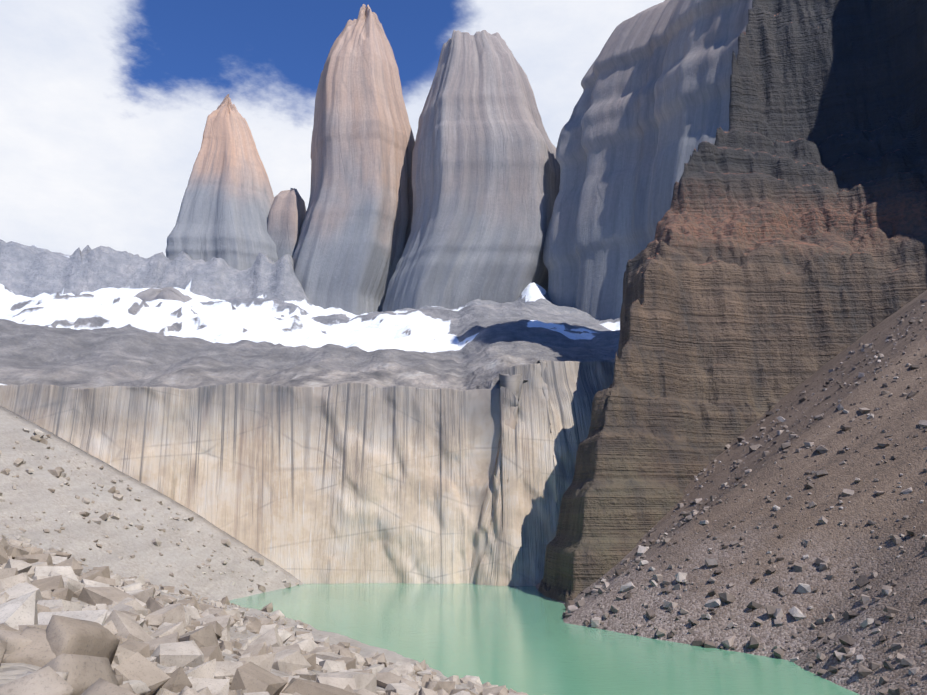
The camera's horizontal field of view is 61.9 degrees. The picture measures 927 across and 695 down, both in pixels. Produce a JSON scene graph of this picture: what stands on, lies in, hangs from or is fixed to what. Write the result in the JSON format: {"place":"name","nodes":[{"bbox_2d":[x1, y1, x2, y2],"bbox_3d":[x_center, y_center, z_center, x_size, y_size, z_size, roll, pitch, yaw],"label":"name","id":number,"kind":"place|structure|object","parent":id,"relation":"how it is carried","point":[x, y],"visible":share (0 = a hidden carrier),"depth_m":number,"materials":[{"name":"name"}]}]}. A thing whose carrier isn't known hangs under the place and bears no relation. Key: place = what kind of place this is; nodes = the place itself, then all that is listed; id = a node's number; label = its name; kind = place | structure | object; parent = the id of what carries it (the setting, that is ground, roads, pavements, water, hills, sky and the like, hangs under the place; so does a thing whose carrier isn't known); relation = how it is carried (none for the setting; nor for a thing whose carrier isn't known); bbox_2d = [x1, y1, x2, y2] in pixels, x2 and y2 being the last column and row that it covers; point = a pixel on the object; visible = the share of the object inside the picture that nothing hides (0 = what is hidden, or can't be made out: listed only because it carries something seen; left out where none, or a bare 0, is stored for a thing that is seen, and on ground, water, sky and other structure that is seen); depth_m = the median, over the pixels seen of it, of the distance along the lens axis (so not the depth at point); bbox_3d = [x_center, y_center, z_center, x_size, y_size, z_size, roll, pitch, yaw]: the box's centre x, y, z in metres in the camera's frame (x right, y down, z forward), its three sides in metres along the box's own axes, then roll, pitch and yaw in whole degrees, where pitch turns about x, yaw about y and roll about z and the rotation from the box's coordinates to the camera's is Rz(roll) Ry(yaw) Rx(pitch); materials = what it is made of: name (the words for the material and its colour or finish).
{"place":"outdoors","nodes":[
{"label":"outdoors","id":0,"kind":"place"},
{"bbox_2d":[0,0,664,257],"label":"sky","id":1,"kind":"structure","parent":0,"point":[106,105],"materials":[{"name":"white"}]},
{"bbox_2d":[0,239,926,694],"bbox_3d":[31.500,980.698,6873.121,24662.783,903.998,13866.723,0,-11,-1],"label":"terrain","id":2,"kind":"structure","parent":0,"point":[86,317],"depth_m":413.02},
{"bbox_2d":[0,615,221,694],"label":"boulders","id":3,"kind":"object","parent":2,"relation":"on","point":[70,656],"visible":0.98,"depth_m":30.02,"materials":[{"name":"beige stone"}]},
{"bbox_2d":[0,416,311,630],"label":"apron stones","id":4,"kind":"object","parent":2,"relation":"on","point":[277,616],"visible":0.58,"depth_m":380.94,"materials":[{"name":"grey stone"}]},
{"bbox_2d":[133,287,191,302],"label":"rock outcrop","id":5,"kind":"object","parent":2,"relation":"on","point":[165,293],"visible":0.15,"depth_m":1511.24,"materials":[{"name":"stone"}]},
{"bbox_2d":[166,94,277,270],"bbox_3d":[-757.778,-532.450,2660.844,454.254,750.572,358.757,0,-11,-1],"label":"rock spire","id":6,"kind":"structure","parent":2,"relation":"on","point":[227,201],"depth_m":2540.28,"materials":[{"name":"stone"}]},
{"bbox_2d":[0,534,527,694],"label":"rocks","id":7,"kind":"object","parent":2,"relation":"on","point":[126,613],"visible":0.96,"depth_m":82.93,"materials":[{"name":"beige stone"}]},
{"bbox_2d":[267,188,305,258],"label":"rock pinnacle","id":8,"kind":"object","parent":2,"relation":"on","point":[287,213],"visible":0.35,"depth_m":2557.27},
{"bbox_2d":[0,360,614,585],"bbox_3d":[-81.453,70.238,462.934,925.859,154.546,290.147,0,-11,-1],"label":"granite wall","id":9,"kind":"structure","parent":2,"relation":"on","point":[342,483],"depth_m":498.72,"materials":[{"name":"beige stone"}]},
{"bbox_2d":[293,4,414,314],"bbox_3d":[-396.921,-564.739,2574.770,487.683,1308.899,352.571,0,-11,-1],"label":"rock spire","id":10,"kind":"structure","parent":2,"relation":"on","point":[355,231],"depth_m":2457.90,"materials":[{"name":"stone"}]},
{"bbox_2d":[382,30,559,311],"bbox_3d":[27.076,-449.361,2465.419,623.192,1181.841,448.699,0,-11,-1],"label":"rock tower","id":11,"kind":"structure","parent":2,"relation":"on","point":[485,175],"depth_m":2290.12,"materials":[{"name":"stone"}]},
{"bbox_2d":[543,0,752,319],"bbox_3d":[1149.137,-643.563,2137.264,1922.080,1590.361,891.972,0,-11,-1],"label":"rock face","id":12,"kind":"object","parent":2,"relation":"on","point":[650,112],"visible":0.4,"depth_m":2039.74,"materials":[{"name":"stone"}]},
{"bbox_2d":[557,299,926,694],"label":"talus stones","id":13,"kind":"object","parent":2,"relation":"on","point":[842,653],"visible":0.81,"depth_m":295.88,"materials":[{"name":"grey stone"}]},
{"bbox_2d":[229,583,859,694],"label":"lake water","id":14,"kind":"structure","parent":0,"point":[526,639],"depth_m":269.39,"materials":[{"name":"green liquid"}]},
{"bbox_2d":[538,0,926,602],"bbox_3d":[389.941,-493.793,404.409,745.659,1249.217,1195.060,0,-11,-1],"label":"dark cliff","id":15,"kind":"structure","parent":0,"point":[778,258],"depth_m":516.24,"materials":[{"name":"brown stone"}]}
]}

